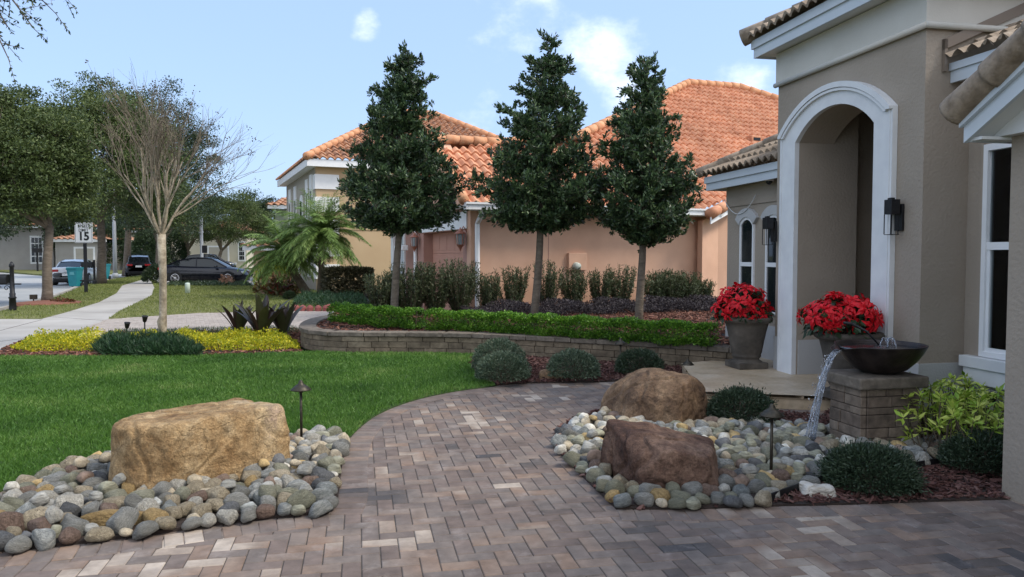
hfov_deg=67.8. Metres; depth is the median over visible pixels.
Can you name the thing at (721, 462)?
river rock
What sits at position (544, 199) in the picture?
ornamental tree
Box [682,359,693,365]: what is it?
path light
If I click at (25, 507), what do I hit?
river rock
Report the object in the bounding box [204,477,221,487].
river rock
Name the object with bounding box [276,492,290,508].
river rock
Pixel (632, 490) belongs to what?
river rock
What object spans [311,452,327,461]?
river rock
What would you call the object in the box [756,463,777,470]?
river rock
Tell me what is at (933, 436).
river rock
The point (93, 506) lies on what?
river rock
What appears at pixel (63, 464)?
river rock
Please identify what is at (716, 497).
river rock
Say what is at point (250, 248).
house
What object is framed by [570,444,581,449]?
river rock
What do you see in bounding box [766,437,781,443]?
river rock
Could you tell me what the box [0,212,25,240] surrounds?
distant tree
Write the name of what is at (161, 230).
bare tree
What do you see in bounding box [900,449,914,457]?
river rock
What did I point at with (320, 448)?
river rock
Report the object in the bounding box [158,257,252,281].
parked car
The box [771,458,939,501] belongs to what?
bed edging
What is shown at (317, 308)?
scalloped edging
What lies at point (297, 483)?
river rock
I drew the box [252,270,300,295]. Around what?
croton bed
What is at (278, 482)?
river rock
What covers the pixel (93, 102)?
oak tree
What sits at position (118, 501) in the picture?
river rock
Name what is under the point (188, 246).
oak tree
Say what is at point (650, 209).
ornamental tree
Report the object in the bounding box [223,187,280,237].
distant tree
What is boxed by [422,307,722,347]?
clipped hedge
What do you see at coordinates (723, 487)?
river rock
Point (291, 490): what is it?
river rock
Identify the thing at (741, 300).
poinsettia
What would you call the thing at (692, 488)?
river rock
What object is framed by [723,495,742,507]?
river rock
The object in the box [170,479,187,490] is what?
river rock
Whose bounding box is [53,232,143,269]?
house
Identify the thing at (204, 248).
street sign
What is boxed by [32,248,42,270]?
mailbox post
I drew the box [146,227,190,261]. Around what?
shrub
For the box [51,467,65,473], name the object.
river rock
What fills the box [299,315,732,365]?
retaining wall
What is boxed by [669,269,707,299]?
upright shrub
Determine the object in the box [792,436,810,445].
river rock
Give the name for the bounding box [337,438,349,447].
river rock
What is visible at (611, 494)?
river rock
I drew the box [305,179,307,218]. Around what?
window
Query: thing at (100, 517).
river rock
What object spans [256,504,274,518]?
river rock
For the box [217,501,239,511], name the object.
river rock
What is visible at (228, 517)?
river rock
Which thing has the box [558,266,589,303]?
upright shrub
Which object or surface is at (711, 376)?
porch paving
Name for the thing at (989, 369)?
window
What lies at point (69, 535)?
river rock
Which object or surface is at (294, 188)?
window
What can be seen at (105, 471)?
river rock
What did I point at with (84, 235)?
speed limit sign
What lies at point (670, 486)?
river rock
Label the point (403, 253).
window
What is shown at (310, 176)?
window
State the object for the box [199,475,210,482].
river rock
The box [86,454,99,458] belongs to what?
river rock
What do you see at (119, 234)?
shrub
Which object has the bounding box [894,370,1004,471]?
variegated shrub
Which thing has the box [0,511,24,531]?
river rock
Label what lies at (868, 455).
round bush
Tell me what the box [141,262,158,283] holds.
shrub
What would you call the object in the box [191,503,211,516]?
river rock
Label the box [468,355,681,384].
mulch
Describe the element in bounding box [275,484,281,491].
river rock
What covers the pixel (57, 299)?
flower bed
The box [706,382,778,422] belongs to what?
round bush
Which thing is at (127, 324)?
spot light
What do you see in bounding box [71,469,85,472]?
river rock
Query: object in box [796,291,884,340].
poinsettia
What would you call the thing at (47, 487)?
river rock
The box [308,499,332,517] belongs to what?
river rock
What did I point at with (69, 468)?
river rock
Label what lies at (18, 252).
house
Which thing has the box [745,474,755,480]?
river rock
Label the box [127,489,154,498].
river rock
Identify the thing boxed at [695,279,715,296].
upright shrub
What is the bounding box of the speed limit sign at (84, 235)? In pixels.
[74,223,92,292]
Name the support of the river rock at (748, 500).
on the stone bed soil at (633, 503)
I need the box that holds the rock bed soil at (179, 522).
[1,455,342,552]
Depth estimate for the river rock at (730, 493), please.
4.89 m
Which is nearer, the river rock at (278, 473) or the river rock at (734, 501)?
the river rock at (734, 501)
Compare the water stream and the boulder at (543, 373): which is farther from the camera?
the boulder at (543, 373)
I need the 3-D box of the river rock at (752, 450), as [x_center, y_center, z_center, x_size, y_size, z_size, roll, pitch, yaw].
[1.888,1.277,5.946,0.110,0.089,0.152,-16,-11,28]
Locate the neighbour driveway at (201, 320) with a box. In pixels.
[82,311,334,332]
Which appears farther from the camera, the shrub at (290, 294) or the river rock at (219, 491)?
the shrub at (290, 294)
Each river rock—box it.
[0,501,14,511]
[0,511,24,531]
[0,530,14,551]
[1,488,22,499]
[2,496,24,510]
[4,535,31,553]
[6,526,21,535]
[16,474,36,483]
[16,502,35,513]
[18,490,36,502]
[19,482,35,486]
[20,485,36,492]
[23,506,46,530]
[27,516,51,532]
[31,528,55,551]
[34,469,51,478]
[35,484,54,491]
[35,490,60,499]
[36,481,48,488]
[41,464,60,470]
[42,471,67,482]
[45,505,63,524]
[48,481,66,486]
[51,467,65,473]
[53,512,71,524]
[54,494,83,508]
[58,526,80,543]
[59,459,74,468]
[59,472,80,484]
[60,484,73,493]
[60,501,81,516]
[60,513,89,535]
[64,464,77,472]
[66,455,77,458]
[67,482,77,488]
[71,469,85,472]
[73,485,93,493]
[78,459,97,469]
[80,490,93,496]
[80,509,143,525]
[81,471,107,483]
[81,477,104,486]
[81,501,100,515]
[84,526,114,541]
[85,463,106,470]
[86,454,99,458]
[98,469,108,475]
[99,503,118,510]
[102,496,125,508]
[103,488,127,498]
[106,506,139,533]
[121,482,135,493]
[124,493,142,507]
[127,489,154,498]
[132,520,159,539]
[135,498,159,510]
[142,507,168,520]
[152,481,174,496]
[154,516,176,529]
[158,492,171,500]
[160,499,176,509]
[162,494,179,505]
[164,506,182,518]
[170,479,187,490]
[173,486,190,502]
[178,501,195,517]
[181,516,202,529]
[185,490,207,501]
[187,479,203,494]
[188,496,202,504]
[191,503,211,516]
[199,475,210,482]
[201,512,216,527]
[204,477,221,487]
[204,485,229,501]
[205,498,223,511]
[216,509,238,525]
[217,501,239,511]
[223,492,249,506]
[229,474,238,480]
[230,484,249,496]
[240,506,256,522]
[241,470,260,481]
[243,463,262,471]
[244,475,256,486]
[248,482,261,492]
[251,478,263,483]
[253,489,260,505]
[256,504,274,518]
[258,485,276,498]
[260,495,275,509]
[261,467,274,478]
[263,461,274,469]
[268,469,290,478]
[273,463,289,470]
[275,480,281,486]
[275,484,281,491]
[276,487,297,500]
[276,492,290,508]
[277,502,291,515]
[281,474,294,487]
[285,458,291,466]
[286,479,306,488]
[287,489,315,509]
[288,473,302,478]
[291,450,303,454]
[292,452,308,460]
[301,476,318,485]
[302,461,315,468]
[304,433,320,440]
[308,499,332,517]
[310,467,334,479]
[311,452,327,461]
[311,478,328,489]
[311,488,333,501]
[312,444,330,455]
[315,481,337,494]
[317,456,336,469]
[320,496,338,508]
[326,426,342,435]
[329,476,341,487]
[331,441,349,456]
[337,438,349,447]
[550,434,567,446]
[554,427,566,433]
[562,429,579,435]
[562,451,580,467]
[569,448,580,453]
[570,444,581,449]
[576,426,589,433]
[579,455,589,464]
[586,468,605,482]
[588,459,601,467]
[589,439,600,448]
[596,479,608,491]
[599,463,611,475]
[604,479,624,493]
[605,489,619,502]
[612,474,627,484]
[613,493,631,507]
[624,480,638,490]
[627,485,638,496]
[633,492,654,506]
[639,483,661,492]
[650,488,670,501]
[665,481,680,492]
[667,498,685,508]
[670,490,690,500]
[681,481,702,495]
[684,430,696,433]
[694,492,710,504]
[700,427,712,435]
[702,483,718,495]
[710,491,725,504]
[717,458,733,467]
[718,468,737,477]
[718,474,735,489]
[718,483,730,492]
[719,448,735,457]
[722,464,737,469]
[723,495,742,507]
[724,491,736,495]
[731,453,744,461]
[732,484,750,496]
[733,468,744,474]
[739,493,754,507]
[741,425,759,435]
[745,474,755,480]
[747,447,760,453]
[747,479,766,493]
[754,439,762,446]
[754,472,771,486]
[754,490,771,506]
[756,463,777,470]
[760,441,774,448]
[760,447,776,461]
[761,487,779,497]
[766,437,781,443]
[769,462,786,468]
[771,468,790,480]
[771,480,789,494]
[775,443,784,451]
[775,453,789,458]
[782,434,793,441]
[785,467,794,475]
[786,480,798,486]
[790,443,802,448]
[791,449,808,454]
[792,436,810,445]
[798,423,812,429]
[800,475,820,483]
[803,455,814,458]
[804,472,816,476]
[805,442,822,452]
[806,461,819,469]
[810,465,820,476]
[819,439,838,448]
[873,437,891,444]
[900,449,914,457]
[901,436,922,445]
[901,446,923,455]
[915,451,930,464]
[922,435,936,441]
[927,447,937,457]
[930,442,938,448]
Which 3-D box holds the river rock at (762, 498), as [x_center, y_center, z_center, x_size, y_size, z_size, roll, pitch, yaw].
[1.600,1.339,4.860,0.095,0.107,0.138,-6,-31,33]
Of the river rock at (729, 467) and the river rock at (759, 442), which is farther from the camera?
the river rock at (759, 442)
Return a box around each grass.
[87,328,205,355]
[115,325,298,333]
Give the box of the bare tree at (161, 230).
[85,59,276,332]
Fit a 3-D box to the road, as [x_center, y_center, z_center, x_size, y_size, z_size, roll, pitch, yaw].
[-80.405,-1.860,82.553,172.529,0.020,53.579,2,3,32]
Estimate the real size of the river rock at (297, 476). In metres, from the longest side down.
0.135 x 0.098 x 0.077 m
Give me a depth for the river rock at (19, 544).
4.06 m
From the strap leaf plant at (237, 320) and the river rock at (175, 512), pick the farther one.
the strap leaf plant at (237, 320)
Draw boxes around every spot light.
[124,322,130,330]
[142,315,147,328]
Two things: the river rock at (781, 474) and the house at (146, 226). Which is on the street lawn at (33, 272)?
the house at (146, 226)
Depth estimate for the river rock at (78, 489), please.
4.94 m
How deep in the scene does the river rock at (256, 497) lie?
4.83 m
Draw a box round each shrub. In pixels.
[93,221,132,263]
[131,227,170,264]
[131,250,155,263]
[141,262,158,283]
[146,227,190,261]
[252,263,289,284]
[282,290,296,299]
[363,271,390,315]
[381,267,410,308]
[382,261,435,314]
[414,261,457,314]
[436,258,482,311]
[475,272,501,306]
[493,264,530,301]
[532,259,565,303]
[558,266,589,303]
[587,267,615,302]
[606,264,637,302]
[644,269,668,303]
[651,267,689,301]
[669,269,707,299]
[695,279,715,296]
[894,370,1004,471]
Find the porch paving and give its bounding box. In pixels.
[682,357,830,399]
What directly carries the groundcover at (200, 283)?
on the lawn at (155, 312)
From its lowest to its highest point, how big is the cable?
0.256 m
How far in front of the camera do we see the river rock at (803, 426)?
6.71 m
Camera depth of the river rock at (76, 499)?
4.64 m
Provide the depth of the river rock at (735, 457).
5.67 m
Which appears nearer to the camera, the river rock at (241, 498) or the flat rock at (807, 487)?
the river rock at (241, 498)
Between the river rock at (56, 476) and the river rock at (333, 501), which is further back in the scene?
the river rock at (56, 476)
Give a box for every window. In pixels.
[30,236,43,263]
[238,241,245,260]
[288,189,290,224]
[293,186,296,215]
[299,195,302,215]
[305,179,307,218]
[309,174,312,207]
[395,234,405,292]
[735,208,758,290]
[760,205,776,313]
[959,143,1011,389]
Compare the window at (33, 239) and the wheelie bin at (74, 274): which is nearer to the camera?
the wheelie bin at (74, 274)
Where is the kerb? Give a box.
[0,275,137,310]
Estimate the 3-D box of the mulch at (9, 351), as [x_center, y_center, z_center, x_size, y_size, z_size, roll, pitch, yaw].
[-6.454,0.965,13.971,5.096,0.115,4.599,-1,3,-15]
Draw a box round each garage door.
[76,249,92,261]
[209,247,227,260]
[433,232,462,309]
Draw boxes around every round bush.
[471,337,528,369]
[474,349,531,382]
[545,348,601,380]
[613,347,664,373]
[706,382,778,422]
[812,436,933,496]
[932,426,1003,475]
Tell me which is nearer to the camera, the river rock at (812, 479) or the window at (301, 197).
the river rock at (812, 479)
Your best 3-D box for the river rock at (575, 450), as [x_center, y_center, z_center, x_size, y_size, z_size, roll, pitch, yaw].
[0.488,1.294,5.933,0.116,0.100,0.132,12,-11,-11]
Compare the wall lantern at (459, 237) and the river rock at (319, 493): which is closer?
the river rock at (319, 493)
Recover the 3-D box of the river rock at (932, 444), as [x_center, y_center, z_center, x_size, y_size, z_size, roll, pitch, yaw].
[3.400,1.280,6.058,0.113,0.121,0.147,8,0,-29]
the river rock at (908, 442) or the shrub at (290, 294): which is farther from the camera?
the shrub at (290, 294)
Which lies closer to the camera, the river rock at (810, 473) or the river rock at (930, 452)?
the river rock at (810, 473)
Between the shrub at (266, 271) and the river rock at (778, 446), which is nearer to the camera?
the river rock at (778, 446)
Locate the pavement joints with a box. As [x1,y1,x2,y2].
[0,285,153,340]
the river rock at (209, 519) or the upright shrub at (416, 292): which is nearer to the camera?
the river rock at (209, 519)
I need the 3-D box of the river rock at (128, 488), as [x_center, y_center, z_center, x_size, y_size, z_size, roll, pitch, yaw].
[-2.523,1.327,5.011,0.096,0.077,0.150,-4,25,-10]
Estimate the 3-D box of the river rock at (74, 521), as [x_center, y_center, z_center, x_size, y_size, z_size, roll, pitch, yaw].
[-2.481,1.349,4.338,0.166,0.101,0.126,3,-22,46]
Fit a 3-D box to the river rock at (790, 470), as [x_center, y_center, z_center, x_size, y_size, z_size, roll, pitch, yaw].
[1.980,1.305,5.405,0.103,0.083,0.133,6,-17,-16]
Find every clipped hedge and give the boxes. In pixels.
[326,301,426,329]
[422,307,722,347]
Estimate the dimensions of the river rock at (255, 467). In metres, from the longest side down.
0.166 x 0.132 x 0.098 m
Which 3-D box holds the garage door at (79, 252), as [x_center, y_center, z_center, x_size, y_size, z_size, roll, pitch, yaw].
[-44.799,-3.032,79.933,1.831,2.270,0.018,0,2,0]
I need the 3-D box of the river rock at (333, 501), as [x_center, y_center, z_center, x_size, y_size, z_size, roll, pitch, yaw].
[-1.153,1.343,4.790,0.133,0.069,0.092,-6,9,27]
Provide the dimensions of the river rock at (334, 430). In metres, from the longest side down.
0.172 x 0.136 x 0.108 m
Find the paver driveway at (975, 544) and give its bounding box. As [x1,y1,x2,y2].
[0,382,1023,576]
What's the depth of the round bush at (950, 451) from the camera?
5.51 m
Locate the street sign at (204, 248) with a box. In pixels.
[202,245,206,256]
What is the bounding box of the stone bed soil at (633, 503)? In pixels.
[563,433,933,505]
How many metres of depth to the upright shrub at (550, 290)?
17.30 m
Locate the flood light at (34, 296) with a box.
[29,294,37,300]
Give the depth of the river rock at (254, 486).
4.99 m
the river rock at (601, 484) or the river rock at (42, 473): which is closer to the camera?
the river rock at (601, 484)
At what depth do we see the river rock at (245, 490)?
4.92 m
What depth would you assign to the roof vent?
24.47 m
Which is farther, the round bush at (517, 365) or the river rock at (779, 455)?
the round bush at (517, 365)
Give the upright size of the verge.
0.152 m
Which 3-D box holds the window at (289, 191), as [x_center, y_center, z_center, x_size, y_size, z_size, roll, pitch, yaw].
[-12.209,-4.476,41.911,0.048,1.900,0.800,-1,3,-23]
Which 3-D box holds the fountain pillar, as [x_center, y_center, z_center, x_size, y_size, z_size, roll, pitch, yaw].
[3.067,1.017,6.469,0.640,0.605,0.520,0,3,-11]
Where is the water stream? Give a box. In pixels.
[801,348,841,439]
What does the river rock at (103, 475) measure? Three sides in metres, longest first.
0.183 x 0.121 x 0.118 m
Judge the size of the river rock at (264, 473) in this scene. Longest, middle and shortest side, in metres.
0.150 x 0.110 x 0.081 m
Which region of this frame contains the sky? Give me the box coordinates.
[0,0,802,228]
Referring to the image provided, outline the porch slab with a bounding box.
[682,367,830,410]
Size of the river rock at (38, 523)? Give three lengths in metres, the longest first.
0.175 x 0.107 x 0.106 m
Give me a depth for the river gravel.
5.92 m
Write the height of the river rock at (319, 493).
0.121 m
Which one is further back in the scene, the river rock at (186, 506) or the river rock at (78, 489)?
the river rock at (78, 489)
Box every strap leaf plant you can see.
[216,298,255,331]
[234,294,288,334]
[268,301,304,333]
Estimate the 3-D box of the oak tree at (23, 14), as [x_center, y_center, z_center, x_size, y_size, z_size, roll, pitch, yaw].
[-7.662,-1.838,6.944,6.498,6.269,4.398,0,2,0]
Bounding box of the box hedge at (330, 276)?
[320,265,374,294]
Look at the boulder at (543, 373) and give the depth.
9.69 m
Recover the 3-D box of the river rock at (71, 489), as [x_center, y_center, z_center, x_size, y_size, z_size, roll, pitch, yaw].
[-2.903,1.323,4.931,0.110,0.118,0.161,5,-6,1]
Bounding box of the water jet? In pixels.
[880,337,896,345]
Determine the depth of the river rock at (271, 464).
5.46 m
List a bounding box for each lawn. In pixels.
[0,270,121,275]
[0,354,496,491]
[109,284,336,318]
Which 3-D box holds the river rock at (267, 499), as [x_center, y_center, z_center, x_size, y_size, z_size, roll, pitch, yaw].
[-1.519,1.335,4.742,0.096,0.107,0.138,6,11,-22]
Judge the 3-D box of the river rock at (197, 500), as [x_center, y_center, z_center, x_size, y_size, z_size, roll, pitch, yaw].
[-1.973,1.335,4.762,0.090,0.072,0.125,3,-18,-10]
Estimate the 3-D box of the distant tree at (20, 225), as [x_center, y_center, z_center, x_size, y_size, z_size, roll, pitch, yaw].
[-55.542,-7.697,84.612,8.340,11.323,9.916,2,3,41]
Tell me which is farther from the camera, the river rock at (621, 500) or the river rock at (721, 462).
the river rock at (721, 462)
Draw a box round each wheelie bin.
[66,267,83,286]
[106,264,110,278]
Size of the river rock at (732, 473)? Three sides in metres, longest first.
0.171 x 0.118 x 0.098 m
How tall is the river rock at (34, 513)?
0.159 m
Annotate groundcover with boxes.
[10,325,300,351]
[167,279,252,285]
[218,274,234,284]
[291,288,369,306]
[459,294,718,315]
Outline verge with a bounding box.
[0,278,139,318]
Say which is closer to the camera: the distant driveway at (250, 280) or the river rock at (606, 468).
the river rock at (606, 468)
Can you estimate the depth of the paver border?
4.75 m
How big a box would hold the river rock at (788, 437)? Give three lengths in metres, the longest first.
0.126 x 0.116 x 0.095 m
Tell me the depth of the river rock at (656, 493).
4.86 m
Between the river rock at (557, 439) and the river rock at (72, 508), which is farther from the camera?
the river rock at (557, 439)
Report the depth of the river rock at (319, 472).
5.26 m
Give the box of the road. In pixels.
[0,272,122,306]
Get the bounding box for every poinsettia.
[709,282,774,323]
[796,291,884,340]
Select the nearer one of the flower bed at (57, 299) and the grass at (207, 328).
the grass at (207, 328)
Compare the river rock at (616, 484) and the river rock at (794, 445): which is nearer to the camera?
the river rock at (616, 484)
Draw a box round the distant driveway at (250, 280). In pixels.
[153,277,254,284]
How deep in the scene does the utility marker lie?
31.52 m
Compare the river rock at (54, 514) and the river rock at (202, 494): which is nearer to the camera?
the river rock at (54, 514)
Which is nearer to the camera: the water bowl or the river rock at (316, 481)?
the river rock at (316, 481)
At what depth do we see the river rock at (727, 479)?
5.13 m
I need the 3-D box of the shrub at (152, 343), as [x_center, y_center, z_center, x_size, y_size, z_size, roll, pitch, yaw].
[-6.061,0.899,12.652,2.489,0.519,1.733,0,2,0]
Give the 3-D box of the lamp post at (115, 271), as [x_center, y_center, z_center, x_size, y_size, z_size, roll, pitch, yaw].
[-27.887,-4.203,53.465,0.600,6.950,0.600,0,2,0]
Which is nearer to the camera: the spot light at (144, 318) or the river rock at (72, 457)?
the river rock at (72, 457)
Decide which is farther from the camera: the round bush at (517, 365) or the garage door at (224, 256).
the garage door at (224, 256)
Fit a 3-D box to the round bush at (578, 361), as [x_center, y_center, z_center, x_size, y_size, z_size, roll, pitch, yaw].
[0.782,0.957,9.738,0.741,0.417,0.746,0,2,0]
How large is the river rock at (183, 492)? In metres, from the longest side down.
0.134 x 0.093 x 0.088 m
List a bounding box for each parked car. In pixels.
[52,259,96,284]
[125,255,152,276]
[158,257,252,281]
[186,254,236,266]
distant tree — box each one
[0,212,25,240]
[0,214,32,230]
[34,218,96,250]
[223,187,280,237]
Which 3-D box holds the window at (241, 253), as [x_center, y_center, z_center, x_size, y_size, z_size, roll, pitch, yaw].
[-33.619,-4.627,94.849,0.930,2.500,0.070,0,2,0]
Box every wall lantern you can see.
[410,232,419,251]
[455,226,466,250]
[762,216,776,244]
[883,197,904,234]
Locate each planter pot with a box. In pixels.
[724,317,772,369]
[813,329,884,398]
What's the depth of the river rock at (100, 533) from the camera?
4.21 m
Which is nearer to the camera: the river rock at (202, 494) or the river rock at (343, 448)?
the river rock at (202, 494)
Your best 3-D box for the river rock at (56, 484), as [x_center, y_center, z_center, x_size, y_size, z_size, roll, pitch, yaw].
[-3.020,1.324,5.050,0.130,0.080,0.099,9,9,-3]
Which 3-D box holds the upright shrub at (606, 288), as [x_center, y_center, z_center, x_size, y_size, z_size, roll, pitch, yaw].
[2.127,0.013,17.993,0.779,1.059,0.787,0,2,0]
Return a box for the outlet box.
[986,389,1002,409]
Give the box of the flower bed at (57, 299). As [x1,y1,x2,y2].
[50,296,75,301]
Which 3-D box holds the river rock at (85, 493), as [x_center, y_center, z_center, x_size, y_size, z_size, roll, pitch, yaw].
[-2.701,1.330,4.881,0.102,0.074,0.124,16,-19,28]
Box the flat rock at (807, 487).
[799,481,836,497]
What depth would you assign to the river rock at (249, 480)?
5.14 m
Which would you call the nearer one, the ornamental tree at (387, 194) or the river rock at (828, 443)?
the river rock at (828, 443)
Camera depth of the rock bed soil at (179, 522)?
4.47 m
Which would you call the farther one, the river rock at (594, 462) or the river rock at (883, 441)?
the river rock at (883, 441)
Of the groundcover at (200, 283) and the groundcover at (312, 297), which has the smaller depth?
the groundcover at (312, 297)
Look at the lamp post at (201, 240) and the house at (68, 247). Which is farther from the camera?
the house at (68, 247)
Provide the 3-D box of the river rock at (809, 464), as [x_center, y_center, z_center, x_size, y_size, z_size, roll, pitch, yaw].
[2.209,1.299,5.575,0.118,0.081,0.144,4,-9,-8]
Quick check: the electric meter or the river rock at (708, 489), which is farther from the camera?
the electric meter
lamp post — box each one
[109,180,118,277]
[199,217,202,256]
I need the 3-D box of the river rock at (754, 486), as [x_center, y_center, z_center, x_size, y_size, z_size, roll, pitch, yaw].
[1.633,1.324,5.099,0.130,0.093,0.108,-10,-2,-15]
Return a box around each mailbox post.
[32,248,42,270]
[81,260,96,283]
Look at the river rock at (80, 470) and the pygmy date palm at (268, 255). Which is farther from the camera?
the pygmy date palm at (268, 255)
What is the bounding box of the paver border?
[0,382,1023,566]
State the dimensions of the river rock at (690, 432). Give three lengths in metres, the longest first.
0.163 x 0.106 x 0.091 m
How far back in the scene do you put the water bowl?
6.27 m
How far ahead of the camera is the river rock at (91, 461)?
5.53 m
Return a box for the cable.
[724,195,755,213]
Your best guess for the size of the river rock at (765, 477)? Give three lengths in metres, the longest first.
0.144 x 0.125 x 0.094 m
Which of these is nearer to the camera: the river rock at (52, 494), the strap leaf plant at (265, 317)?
the river rock at (52, 494)
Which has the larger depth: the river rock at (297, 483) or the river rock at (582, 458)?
the river rock at (582, 458)
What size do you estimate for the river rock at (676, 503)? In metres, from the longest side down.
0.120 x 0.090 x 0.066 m
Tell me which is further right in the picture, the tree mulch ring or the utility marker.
the utility marker
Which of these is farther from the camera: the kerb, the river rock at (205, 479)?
the kerb
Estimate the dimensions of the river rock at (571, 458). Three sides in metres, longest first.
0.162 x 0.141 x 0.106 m
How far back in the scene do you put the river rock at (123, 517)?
4.36 m
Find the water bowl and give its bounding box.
[830,339,928,373]
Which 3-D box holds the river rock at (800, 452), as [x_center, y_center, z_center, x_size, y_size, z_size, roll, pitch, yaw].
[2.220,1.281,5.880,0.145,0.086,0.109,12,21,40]
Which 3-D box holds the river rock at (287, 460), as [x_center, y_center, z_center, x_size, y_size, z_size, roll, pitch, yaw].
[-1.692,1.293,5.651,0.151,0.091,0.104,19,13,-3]
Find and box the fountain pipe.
[843,321,879,344]
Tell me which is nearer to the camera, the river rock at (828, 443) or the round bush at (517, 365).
the river rock at (828, 443)
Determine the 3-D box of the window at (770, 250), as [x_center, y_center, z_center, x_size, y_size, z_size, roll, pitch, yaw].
[3.584,-0.390,10.468,0.049,1.510,0.630,0,3,-11]
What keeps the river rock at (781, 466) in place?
on the stone bed soil at (633, 503)
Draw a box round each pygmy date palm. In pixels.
[237,206,330,292]
[269,188,374,294]
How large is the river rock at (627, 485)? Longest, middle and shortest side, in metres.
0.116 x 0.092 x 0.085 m
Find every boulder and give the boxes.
[108,398,289,489]
[539,368,562,378]
[599,368,707,423]
[601,419,719,488]
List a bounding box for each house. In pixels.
[0,220,96,269]
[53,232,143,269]
[124,218,185,262]
[174,222,265,267]
[240,238,279,276]
[267,197,286,238]
[275,110,498,290]
[391,78,777,310]
[696,0,1023,504]
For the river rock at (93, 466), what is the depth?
5.43 m
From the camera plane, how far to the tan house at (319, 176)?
34.99 m
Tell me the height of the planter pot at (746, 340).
0.660 m
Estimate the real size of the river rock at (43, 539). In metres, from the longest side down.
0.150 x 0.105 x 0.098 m
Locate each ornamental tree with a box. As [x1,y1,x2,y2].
[336,39,470,318]
[460,27,608,324]
[584,51,705,319]
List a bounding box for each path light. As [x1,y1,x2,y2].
[290,380,310,436]
[615,338,625,354]
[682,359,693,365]
[759,404,784,469]
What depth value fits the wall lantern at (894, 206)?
7.42 m
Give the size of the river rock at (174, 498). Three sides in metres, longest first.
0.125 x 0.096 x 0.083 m
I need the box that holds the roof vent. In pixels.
[746,135,761,141]
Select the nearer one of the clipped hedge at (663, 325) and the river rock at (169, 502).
the river rock at (169, 502)
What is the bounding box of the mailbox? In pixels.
[0,262,20,310]
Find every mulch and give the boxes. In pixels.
[0,327,302,355]
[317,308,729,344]
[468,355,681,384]
[553,404,1010,509]
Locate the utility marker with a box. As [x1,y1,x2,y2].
[185,283,189,293]
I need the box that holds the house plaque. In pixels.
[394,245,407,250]
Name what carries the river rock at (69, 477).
on the rock bed soil at (179, 522)
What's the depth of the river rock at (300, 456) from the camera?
5.71 m
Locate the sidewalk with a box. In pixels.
[0,280,153,348]
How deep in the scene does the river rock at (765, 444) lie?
6.06 m
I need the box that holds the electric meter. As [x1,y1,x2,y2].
[567,253,586,269]
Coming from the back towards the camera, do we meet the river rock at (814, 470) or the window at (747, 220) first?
the window at (747, 220)
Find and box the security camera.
[764,179,773,184]
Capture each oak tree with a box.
[0,0,78,85]
[0,83,112,299]
[15,70,209,283]
[90,75,235,275]
[107,177,208,275]
[166,204,217,255]
[175,191,274,256]
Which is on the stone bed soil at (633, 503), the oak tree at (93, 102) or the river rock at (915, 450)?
the river rock at (915, 450)
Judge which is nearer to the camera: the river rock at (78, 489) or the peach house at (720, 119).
the river rock at (78, 489)
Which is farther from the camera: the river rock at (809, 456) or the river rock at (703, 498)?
the river rock at (809, 456)
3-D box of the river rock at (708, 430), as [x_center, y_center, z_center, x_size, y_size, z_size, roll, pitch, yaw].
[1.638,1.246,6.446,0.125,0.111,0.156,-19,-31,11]
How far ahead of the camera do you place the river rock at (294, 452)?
5.88 m
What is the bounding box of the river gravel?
[3,406,944,542]
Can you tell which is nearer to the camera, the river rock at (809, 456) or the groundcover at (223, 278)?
the river rock at (809, 456)
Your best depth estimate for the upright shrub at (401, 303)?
16.00 m
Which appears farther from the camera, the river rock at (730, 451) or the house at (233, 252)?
the house at (233, 252)
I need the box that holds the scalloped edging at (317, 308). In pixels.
[294,304,332,310]
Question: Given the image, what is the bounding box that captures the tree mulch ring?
[16,300,80,305]
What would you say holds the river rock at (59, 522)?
on the rock bed soil at (179, 522)
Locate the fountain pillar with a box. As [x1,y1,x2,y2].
[824,369,928,441]
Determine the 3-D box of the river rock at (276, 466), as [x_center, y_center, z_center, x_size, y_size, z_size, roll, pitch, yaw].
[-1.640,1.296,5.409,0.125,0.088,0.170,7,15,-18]

